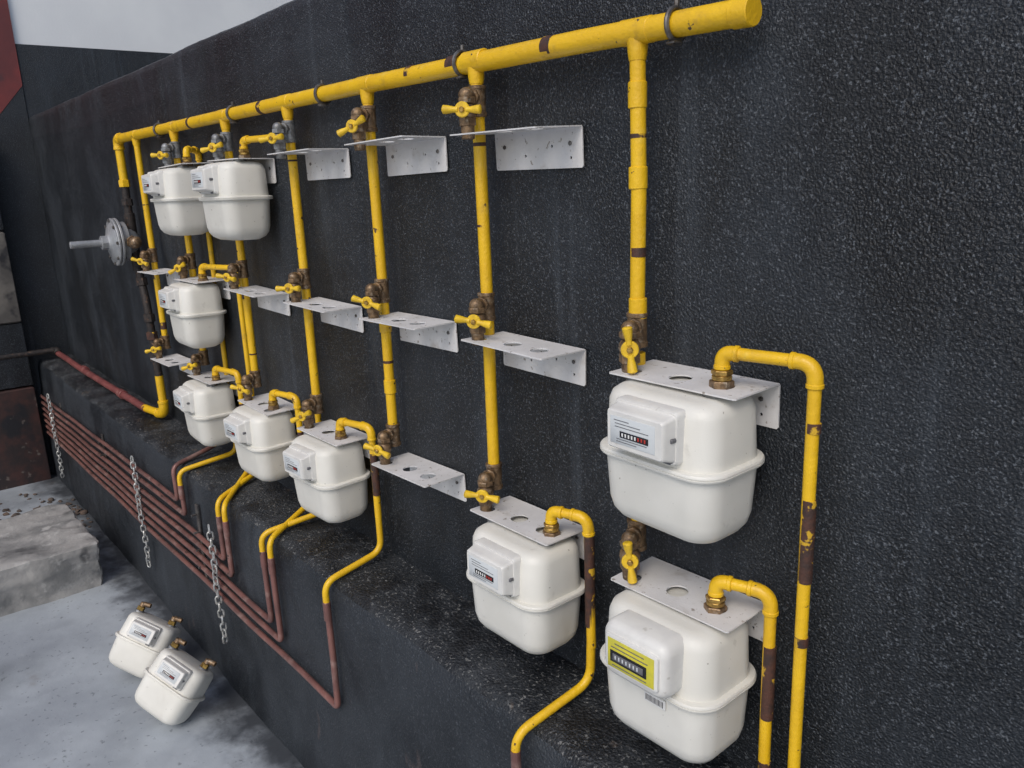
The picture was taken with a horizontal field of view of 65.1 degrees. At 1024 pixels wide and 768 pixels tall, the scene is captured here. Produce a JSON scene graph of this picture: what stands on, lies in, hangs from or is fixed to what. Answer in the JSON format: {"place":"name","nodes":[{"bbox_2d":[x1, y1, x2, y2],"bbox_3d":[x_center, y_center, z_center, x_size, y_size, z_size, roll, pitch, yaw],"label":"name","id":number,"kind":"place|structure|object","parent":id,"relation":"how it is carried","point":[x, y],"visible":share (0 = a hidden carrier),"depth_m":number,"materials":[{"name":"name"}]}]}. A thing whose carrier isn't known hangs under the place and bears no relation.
{"place":"outdoors","nodes":[
{"label":"outdoors","id":0,"kind":"place"},
{"bbox_2d":[7,0,293,119],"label":"pale building","id":1,"kind":"structure","parent":0,"point":[66,50],"depth_m":5.16,"materials":[{"name":"white paint"}]},
{"bbox_2d":[0,473,301,767],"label":"ground","id":2,"kind":"structure","parent":0,"point":[68,688],"depth_m":2.96,"materials":[{"name":"grey concrete"}]},
{"bbox_2d":[0,211,50,490],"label":"corner pillar","id":3,"kind":"structure","parent":2,"relation":"on","point":[23,457],"depth_m":5.09,"materials":[{"name":"red paint"}]},
{"bbox_2d":[0,0,69,472],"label":"courtyard end wall","id":4,"kind":"structure","parent":2,"relation":"on","point":[25,230],"depth_m":5.06,"materials":[{"name":"black paint"}]},
{"bbox_2d":[0,493,92,527],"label":"rubble pile","id":5,"kind":"object","parent":2,"relation":"on","point":[51,500],"visible":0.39,"depth_m":4.76,"materials":[{"name":"stone"}]},
{"bbox_2d":[0,502,106,618],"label":"concrete step","id":6,"kind":"object","parent":2,"relation":"on","point":[50,553],"visible":0.97,"depth_m":3.73,"materials":[{"name":"grey concrete"}]},
{"bbox_2d":[109,601,182,678],"bbox_3d":[-1.401,0.980,3.070,0.217,0.247,0.176,22,-12,6],"label":"gas meter","id":7,"kind":"object","parent":2,"relation":"on","point":[143,640],"visible":0.94,"depth_m":3.01,"materials":[{"name":"white metal"}]},
{"bbox_2d":[135,637,216,724],"bbox_3d":[-1.177,1.039,2.805,0.217,0.247,0.176,28,-11,14],"label":"gas meter","id":8,"kind":"object","parent":2,"relation":"on","point":[174,684],"visible":1,"depth_m":2.75,"materials":[{"name":"white metal"}]},
{"bbox_2d":[39,354,738,767],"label":"concrete ledge","id":9,"kind":"object","parent":2,"relation":"on","point":[433,672],"visible":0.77,"depth_m":2.25,"materials":[{"name":"black paint"}]},
{"bbox_2d":[59,403,66,436],"bbox_3d":[-2.699,0.260,4.819,0.032,0.300,0.020,-14,18,-38],"label":"pipe saddle","id":10,"kind":"object","parent":9,"relation":"attached to","point":[62,416],"visible":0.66,"depth_m":4.80,"materials":[{"name":"metal"}]},
{"bbox_2d":[0,347,144,409],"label":"supply pipe","id":11,"kind":"object","parent":9,"relation":"on","point":[116,390],"visible":1,"depth_m":4.67,"materials":[{"name":"metal"}]},
{"bbox_2d":[98,434,110,487],"bbox_3d":[-2.062,0.398,4.060,0.032,0.300,0.020,-14,18,-38],"label":"pipe saddle","id":12,"kind":"object","parent":9,"relation":"attached to","point":[102,438],"visible":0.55,"depth_m":4.05,"materials":[{"name":"metal"}]},
{"bbox_2d":[39,395,215,501],"bbox_3d":[-2.110,0.091,4.176,0.213,0.433,2.781,-14,18,-38],"label":"copper gas pipe","id":13,"kind":"object","parent":12,"relation":"attached to","point":[171,496],"visible":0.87,"depth_m":3.33,"materials":[{"name":"brown metal"}]},
{"bbox_2d":[42,366,248,577],"bbox_3d":[-1.948,0.093,3.961,0.204,0.761,3.309,-14,18,-38],"label":"gas outlet pipe","id":14,"kind":"object","parent":9,"relation":"attached to","point":[230,571],"visible":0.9,"depth_m":2.90,"materials":[{"name":"brown metal"}]},
{"bbox_2d":[44,389,304,641],"bbox_3d":[-1.828,0.163,3.832,0.204,0.841,3.678,-14,18,-38],"label":"gas outlet pipe","id":15,"kind":"object","parent":9,"relation":"attached to","point":[278,635],"visible":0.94,"depth_m":2.55,"materials":[{"name":"brown metal"}]},
{"bbox_2d":[130,455,150,567],"bbox_3d":[-1.633,0.567,3.530,0.025,0.533,0.040,-14,18,-38],"label":"hanging chain","id":16,"kind":"object","parent":15,"relation":"hanging from","point":[136,483],"visible":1,"depth_m":3.53,"materials":[{"name":"metal"}]},
{"bbox_2d":[206,524,227,643],"bbox_3d":[-1.040,0.708,2.828,0.025,0.462,0.040,-14,18,-38],"label":"hanging chain","id":17,"kind":"object","parent":15,"relation":"hanging from","point":[216,590],"visible":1,"depth_m":2.83,"materials":[{"name":"metal"}]},
{"bbox_2d":[191,504,207,578],"bbox_3d":[-1.169,0.592,2.998,0.032,0.300,0.020,-14,18,-38],"label":"pipe saddle","id":18,"kind":"object","parent":9,"relation":"attached to","point":[197,514],"visible":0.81,"depth_m":2.98,"materials":[{"name":"metal"}]},
{"bbox_2d":[45,418,383,708],"bbox_3d":[-1.712,0.212,3.701,0.204,0.881,4.040,-14,18,-38],"label":"gas outlet pipe","id":19,"kind":"object","parent":9,"relation":"attached to","point":[341,434],"visible":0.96,"depth_m":2.21,"materials":[{"name":"brown metal"}]},
{"bbox_2d":[29,0,1023,767],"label":"black wall","id":20,"kind":"structure","parent":2,"relation":"on","point":[835,188],"depth_m":1.26,"materials":[{"name":"paint"}]},
{"bbox_2d":[113,133,135,220],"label":"supply pipe","id":21,"kind":"object","parent":20,"relation":"attached to","point":[124,181],"visible":0.85,"depth_m":3.46,"materials":[{"name":"yellow metal"}]},
{"bbox_2d":[40,146,235,516],"bbox_3d":[-2.058,-0.350,3.996,0.240,1.451,2.970,-14,18,-38],"label":"gas outlet pipe","id":22,"kind":"object","parent":20,"relation":"attached to","point":[187,158],"visible":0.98,"depth_m":3.05,"materials":[{"name":"brown metal"}]},
{"bbox_2d":[46,393,64,477],"bbox_3d":[-2.785,0.320,4.893,0.025,0.543,0.040,-14,18,-38],"label":"hanging chain","id":23,"kind":"object","parent":22,"relation":"hanging from","point":[56,439],"visible":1,"depth_m":4.89,"materials":[{"name":"metal"}]},
{"bbox_2d":[41,263,254,560],"bbox_3d":[-1.965,-0.113,3.941,0.228,1.091,3.249,-14,18,-38],"label":"gas outlet pipe","id":24,"kind":"object","parent":20,"relation":"attached to","point":[202,276],"visible":0.66,"depth_m":2.83,"materials":[{"name":"brown metal"}]},
{"bbox_2d":[134,265,168,417],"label":"supply pipe","id":25,"kind":"object","parent":20,"relation":"attached to","point":[162,411],"visible":0.98,"depth_m":3.58,"materials":[{"name":"metal"}]},
{"bbox_2d":[69,213,142,270],"bbox_3d":[-1.729,-0.609,3.476,0.295,0.250,0.204,-3,14,-5],"label":"gas regulator","id":26,"kind":"object","parent":25,"relation":"attached to","point":[121,242],"visible":1,"depth_m":3.44,"materials":[{"name":"metal"}]},
{"bbox_2d":[138,268,179,284],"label":"meter bracket","id":27,"kind":"object","parent":20,"relation":"attached to","point":[171,278],"visible":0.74,"depth_m":3.31,"materials":[{"name":"grey metal"}]},
{"bbox_2d":[131,248,158,273],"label":"gas valve","id":28,"kind":"object","parent":27,"relation":"on","point":[143,261],"visible":0.98,"depth_m":3.32,"materials":[{"name":"brown metal"}]},
{"bbox_2d":[151,354,193,375],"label":"meter bracket","id":29,"kind":"object","parent":20,"relation":"attached to","point":[181,360],"visible":0.54,"depth_m":3.37,"materials":[{"name":"white metal"}]},
{"bbox_2d":[145,335,170,358],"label":"gas valve","id":30,"kind":"object","parent":29,"relation":"on","point":[157,348],"visible":0.97,"depth_m":3.41,"materials":[{"name":"brown metal"}]},
{"bbox_2d":[134,146,167,335],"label":"gas riser pipe","id":31,"kind":"object","parent":30,"relation":"on","point":[148,224],"visible":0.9,"depth_m":3.32,"materials":[{"name":"yellow metal"}]},
{"bbox_2d":[43,134,321,622],"bbox_3d":[-1.836,-0.232,3.743,0.229,1.570,3.670,-14,18,-38],"label":"gas outlet pipe","id":32,"kind":"object","parent":20,"relation":"attached to","point":[244,152],"visible":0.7,"depth_m":2.58,"materials":[{"name":"brown metal"}]},
{"bbox_2d":[159,162,213,167],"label":"meter bracket","id":33,"kind":"object","parent":20,"relation":"attached to","point":[194,164],"visible":0.32,"depth_m":2.77,"materials":[{"name":"silver metal"}]},
{"bbox_2d":[150,141,181,167],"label":"gas valve","id":34,"kind":"object","parent":33,"relation":"on","point":[165,155],"visible":0.96,"depth_m":2.86,"materials":[{"name":"grey metal"}]},
{"bbox_2d":[141,166,207,235],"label":"gas meter","id":35,"kind":"object","parent":33,"relation":"attached to","point":[179,208],"visible":0.93,"depth_m":2.73,"materials":[{"name":"white metal"}]},
{"bbox_2d":[174,276,230,298],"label":"meter bracket","id":36,"kind":"object","parent":20,"relation":"attached to","point":[221,283],"visible":0.68,"depth_m":2.90,"materials":[{"name":"grey metal"}]},
{"bbox_2d":[168,253,196,278],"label":"gas valve","id":37,"kind":"object","parent":36,"relation":"on","point":[189,260],"visible":0.96,"depth_m":2.96,"materials":[{"name":"brown metal"}]},
{"bbox_2d":[158,281,226,348],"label":"gas meter","id":38,"kind":"object","parent":36,"relation":"attached to","point":[196,312],"visible":0.93,"depth_m":2.83,"materials":[{"name":"white metal"}]},
{"bbox_2d":[187,371,237,395],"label":"meter bracket","id":39,"kind":"object","parent":20,"relation":"attached to","point":[230,379],"visible":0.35,"depth_m":2.99,"materials":[{"name":"white metal"}]},
{"bbox_2d":[181,349,209,375],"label":"gas valve","id":40,"kind":"object","parent":39,"relation":"on","point":[195,365],"visible":0.97,"depth_m":3.05,"materials":[{"name":"brown metal"}]},
{"bbox_2d":[171,139,205,350],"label":"gas riser pipe","id":41,"kind":"object","parent":40,"relation":"on","point":[189,247],"visible":0.2,"depth_m":2.98,"materials":[{"name":"yellow metal"}]},
{"bbox_2d":[173,377,236,446],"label":"gas meter","id":42,"kind":"object","parent":39,"relation":"attached to","point":[206,409],"visible":0.88,"depth_m":2.92,"materials":[{"name":"white metal"}]},
{"bbox_2d":[209,158,276,182],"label":"meter bracket","id":43,"kind":"object","parent":20,"relation":"attached to","point":[268,164],"visible":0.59,"depth_m":2.41,"materials":[{"name":"silver metal"}]},
{"bbox_2d":[200,132,233,161],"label":"gas valve","id":44,"kind":"object","parent":43,"relation":"on","point":[219,144],"visible":0.96,"depth_m":2.49,"materials":[{"name":"grey metal"}]},
{"bbox_2d":[190,159,272,239],"bbox_3d":[-0.851,-0.556,2.431,0.196,0.233,0.241,-13,17,-39],"label":"gas meter","id":45,"kind":"object","parent":43,"relation":"hanging from","point":[236,197],"visible":1,"depth_m":2.35,"materials":[{"name":"white metal"}]},
{"bbox_2d":[224,285,290,315],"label":"meter bracket","id":46,"kind":"object","parent":20,"relation":"attached to","point":[270,299],"visible":0.99,"depth_m":2.55,"materials":[{"name":"grey metal"}]},
{"bbox_2d":[216,259,248,292],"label":"gas valve","id":47,"kind":"object","parent":46,"relation":"on","point":[233,276],"visible":0.98,"depth_m":2.59,"materials":[{"name":"brown metal"}]},
{"bbox_2d":[237,393,302,424],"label":"meter bracket","id":48,"kind":"object","parent":20,"relation":"attached to","point":[284,405],"visible":0.61,"depth_m":2.62,"materials":[{"name":"white metal"}]},
{"bbox_2d":[230,369,261,400],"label":"gas valve","id":49,"kind":"object","parent":48,"relation":"on","point":[250,381],"visible":0.98,"depth_m":2.68,"materials":[{"name":"brown metal"}]},
{"bbox_2d":[222,129,258,370],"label":"gas riser pipe","id":50,"kind":"object","parent":49,"relation":"on","point":[240,251],"visible":0.59,"depth_m":2.65,"materials":[{"name":"yellow metal"}]},
{"bbox_2d":[223,400,297,481],"bbox_3d":[-0.820,0.188,2.623,0.196,0.233,0.241,-16,19,-39],"label":"gas meter","id":51,"kind":"object","parent":48,"relation":"attached to","point":[262,442],"visible":0.94,"depth_m":2.54,"materials":[{"name":"white metal"}]},
{"bbox_2d":[267,148,350,180],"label":"meter bracket","id":52,"kind":"object","parent":20,"relation":"attached to","point":[321,164],"visible":1,"depth_m":2.12,"materials":[{"name":"silver metal"}]},
{"bbox_2d":[258,120,296,158],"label":"gas valve","id":53,"kind":"object","parent":52,"relation":"on","point":[281,134],"visible":1,"depth_m":2.15,"materials":[{"name":"grey metal"}]},
{"bbox_2d":[283,297,363,332],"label":"meter bracket","id":54,"kind":"object","parent":20,"relation":"attached to","point":[348,315],"visible":0.99,"depth_m":2.20,"materials":[{"name":"silver metal"}]},
{"bbox_2d":[275,268,311,305],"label":"gas valve","id":55,"kind":"object","parent":54,"relation":"on","point":[298,280],"visible":0.97,"depth_m":2.24,"materials":[{"name":"brown metal"}]},
{"bbox_2d":[297,419,369,458],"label":"meter bracket","id":56,"kind":"object","parent":20,"relation":"attached to","point":[320,428],"visible":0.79,"depth_m":2.27,"materials":[{"name":"silver metal"}]},
{"bbox_2d":[290,393,323,428],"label":"gas valve","id":57,"kind":"object","parent":56,"relation":"on","point":[312,406],"visible":0.92,"depth_m":2.33,"materials":[{"name":"brown metal"}]},
{"bbox_2d":[283,118,319,394],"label":"gas riser pipe","id":58,"kind":"object","parent":57,"relation":"on","point":[302,257],"visible":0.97,"depth_m":2.26,"materials":[{"name":"yellow metal"}]},
{"bbox_2d":[283,431,370,522],"bbox_3d":[-0.532,0.264,2.284,0.195,0.233,0.241,-15,19,-39],"label":"gas meter","id":59,"kind":"object","parent":56,"relation":"attached to","point":[330,480],"visible":0.94,"depth_m":2.21,"materials":[{"name":"white metal"}]},
{"bbox_2d":[344,135,447,175],"bbox_3d":[-0.261,-0.503,1.783,0.114,0.078,0.246,-14,18,-38],"label":"meter bracket","id":60,"kind":"object","parent":20,"relation":"attached to","point":[408,155],"visible":0.99,"depth_m":1.80,"materials":[{"name":"silver metal"}]},
{"bbox_2d":[337,105,377,150],"bbox_3d":[-0.346,-0.587,1.839,0.073,0.100,0.104,3,15,19],"label":"gas valve","id":61,"kind":"object","parent":60,"relation":"on","point":[361,122],"visible":0.98,"depth_m":1.82,"materials":[{"name":"brown metal"}]},
{"bbox_2d":[359,312,457,351],"bbox_3d":[-0.246,-0.116,1.882,0.115,0.075,0.246,-14,18,-38],"label":"meter bracket","id":62,"kind":"object","parent":20,"relation":"attached to","point":[438,333],"visible":0.98,"depth_m":1.88,"materials":[{"name":"silver metal"}]},
{"bbox_2d":[371,452,466,501],"bbox_3d":[-0.232,0.241,1.973,0.115,0.078,0.247,-14,18,-38],"label":"meter bracket","id":63,"kind":"object","parent":20,"relation":"attached to","point":[447,480],"visible":0.99,"depth_m":1.95,"materials":[{"name":"silver metal"}]},
{"bbox_2d":[363,422,400,464],"bbox_3d":[-0.317,0.158,2.029,0.076,0.100,0.105,5,16,25],"label":"gas valve","id":64,"kind":"object","parent":63,"relation":"on","point":[388,438],"visible":0.96,"depth_m":2.01,"materials":[{"name":"brown metal"}]},
{"bbox_2d":[363,103,397,424],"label":"gas riser pipe","id":65,"kind":"object","parent":64,"relation":"on","point":[381,270],"visible":0.81,"depth_m":1.93,"materials":[{"name":"yellow metal"}]},
{"bbox_2d":[351,278,389,322],"bbox_3d":[-0.332,-0.201,1.938,0.076,0.100,0.104,2,15,16],"label":"gas valve","id":66,"kind":"object","parent":65,"relation":"attached to","point":[377,293],"visible":0.96,"depth_m":1.92,"materials":[{"name":"brown metal"}]},
{"bbox_2d":[116,0,761,145],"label":"gas header pipe","id":67,"kind":"object","parent":20,"relation":"attached to","point":[635,36],"visible":0.95,"depth_m":1.44,"materials":[{"name":"yellow paint"}]},
{"bbox_2d":[153,120,165,137],"bbox_3d":[-1.304,-0.955,3.005,0.082,0.063,0.016,-14,18,-38],"label":"pipe clamp","id":68,"kind":"object","parent":67,"relation":"attached to","point":[156,134],"visible":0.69,"depth_m":2.99,"materials":[{"name":"metal"}]},
{"bbox_2d":[225,102,240,123],"bbox_3d":[-0.838,-0.831,2.457,0.082,0.063,0.016,-14,18,-38],"label":"pipe clamp","id":69,"kind":"object","parent":67,"relation":"attached to","point":[232,121],"visible":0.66,"depth_m":2.44,"materials":[{"name":"metal"}]},
{"bbox_2d":[313,80,330,106],"bbox_3d":[-0.461,-0.730,2.015,0.082,0.063,0.016,-14,18,-38],"label":"pipe clamp","id":70,"kind":"object","parent":67,"relation":"attached to","point":[321,103],"visible":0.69,"depth_m":2.00,"materials":[{"name":"metal"}]},
{"bbox_2d":[452,45,467,79],"bbox_3d":[-0.085,-0.630,1.572,0.082,0.063,0.016,-14,18,-38],"label":"pipe clamp","id":71,"kind":"object","parent":67,"relation":"attached to","point":[460,76],"visible":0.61,"depth_m":1.55,"materials":[{"name":"metal"}]},
{"bbox_2d":[628,59,647,520],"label":"gas riser pipe","id":72,"kind":"object","parent":67,"relation":"attached to","point":[637,107],"visible":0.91,"depth_m":1.27,"materials":[{"name":"yellow metal"}]},
{"bbox_2d":[664,0,685,45],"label":"pipe clamp","id":73,"kind":"object","parent":67,"relation":"attached to","point":[673,41],"visible":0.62,"depth_m":1.16,"materials":[{"name":"metal"}]},
{"bbox_2d":[450,125,583,170],"bbox_3d":[0.004,-0.431,1.473,0.116,0.075,0.246,-14,18,-38],"label":"meter bracket","id":74,"kind":"object","parent":20,"relation":"attached to","point":[515,147],"visible":1,"depth_m":1.49,"materials":[{"name":"white paint"}]},
{"bbox_2d":[441,85,486,139],"bbox_3d":[-0.082,-0.518,1.527,0.076,0.100,0.104,2,15,15],"label":"gas valve","id":75,"kind":"object","parent":74,"relation":"on","point":[469,107],"visible":0.99,"depth_m":1.51,"materials":[{"name":"brown metal"}]},
{"bbox_2d":[461,331,585,385],"bbox_3d":[0.018,-0.043,1.572,0.114,0.077,0.246,-14,18,-38],"label":"meter bracket","id":76,"kind":"object","parent":20,"relation":"attached to","point":[520,351],"visible":0.99,"depth_m":1.56,"materials":[{"name":"silver metal"}]},
{"bbox_2d":[454,292,495,345],"bbox_3d":[-0.068,-0.131,1.626,0.076,0.100,0.104,1,15,11],"label":"gas valve","id":77,"kind":"object","parent":76,"relation":"on","point":[480,318],"visible":0.99,"depth_m":1.60,"materials":[{"name":"brown metal"}]},
{"bbox_2d":[470,496,583,559],"bbox_3d":[0.032,0.312,1.661,0.114,0.075,0.246,-14,18,-38],"label":"meter bracket","id":78,"kind":"object","parent":20,"relation":"attached to","point":[506,510],"visible":0.77,"depth_m":1.64,"materials":[{"name":"silver metal"}]},
{"bbox_2d":[464,461,502,511],"bbox_3d":[-0.054,0.227,1.717,0.077,0.100,0.104,1,15,12],"label":"gas valve","id":79,"kind":"object","parent":78,"relation":"on","point":[489,481],"visible":0.94,"depth_m":1.70,"materials":[{"name":"brown metal"}]},
{"bbox_2d":[470,83,499,464],"bbox_3d":[-0.052,-0.193,1.641,0.026,0.817,0.028,-14,18,-38],"label":"gas riser pipe","id":80,"kind":"object","parent":79,"relation":"on","point":[482,201],"visible":0.84,"depth_m":1.62,"materials":[{"name":"yellow metal"}]},
{"bbox_2d":[466,516,584,653],"bbox_3d":[0.017,0.408,1.634,0.196,0.233,0.241,-13,18,-39],"label":"gas meter","id":81,"kind":"object","parent":78,"relation":"attached to","point":[527,592],"visible":0.97,"depth_m":1.56,"materials":[{"name":"white metal"}]},
{"bbox_2d":[611,556,763,641],"bbox_3d":[0.295,0.380,1.354,0.116,0.076,0.246,-14,18,-38],"label":"meter bracket","id":82,"kind":"object","parent":20,"relation":"attached to","point":[659,578],"visible":0.85,"depth_m":1.32,"materials":[{"name":"silver metal"}]},
{"bbox_2d":[619,517,646,583],"bbox_3d":[0.210,0.296,1.409,0.039,0.100,0.105,3,15,20],"label":"gas valve","id":83,"kind":"object","parent":82,"relation":"on","point":[633,544],"visible":0.91,"depth_m":1.39,"materials":[{"name":"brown metal"}]},
{"bbox_2d":[600,577,756,763],"bbox_3d":[0.263,0.480,1.341,0.212,0.247,0.241,-14,18,-39],"label":"gas meter","id":84,"kind":"object","parent":82,"relation":"attached to","point":[680,684],"visible":0.94,"depth_m":1.26,"materials":[{"name":"white metal"}]},
{"bbox_2d":[704,575,778,767],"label":"gas outlet pipe","id":85,"kind":"object","parent":84,"relation":"attached to","point":[715,597],"visible":1,"depth_m":1.26,"materials":[{"name":"yellow metal"}]},
{"bbox_2d":[609,359,780,428],"bbox_3d":[0.281,0.024,1.263,0.115,0.073,0.245,-14,18,-38],"label":"meter bracket","id":86,"kind":"object","parent":20,"relation":"attached to","point":[764,395],"visible":0.72,"depth_m":1.23,"materials":[{"name":"white metal"}]},
{"bbox_2d":[618,312,647,377],"bbox_3d":[0.197,-0.063,1.317,0.039,0.100,0.105,3,15,20],"label":"gas valve","id":87,"kind":"object","parent":86,"relation":"on","point":[633,334],"visible":0.97,"depth_m":1.29,"materials":[{"name":"brown metal"}]},
{"bbox_2d":[600,371,764,543],"bbox_3d":[0.253,0.114,1.254,0.195,0.233,0.241,-14,20,-37],"label":"gas meter","id":88,"kind":"object","parent":86,"relation":"attached to","point":[684,465],"visible":0.91,"depth_m":1.18,"materials":[{"name":"white metal"}]},
{"bbox_2d":[511,644,595,767],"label":"gas outlet pipe","id":89,"kind":"object","parent":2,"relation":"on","point":[546,713],"visible":1,"depth_m":1.57,"materials":[{"name":"yellow metal"}]},
{"bbox_2d":[543,506,595,648],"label":"gas outlet pipe","id":90,"kind":"object","parent":89,"relation":"on","point":[551,523],"visible":1,"depth_m":1.55,"materials":[{"name":"yellow metal"}]},
{"bbox_2d":[709,345,824,767],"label":"gas outlet pipe","id":91,"kind":"object","parent":2,"relation":"on","point":[807,365],"visible":1,"depth_m":1.16,"materials":[{"name":"yellow metal"}]}
]}

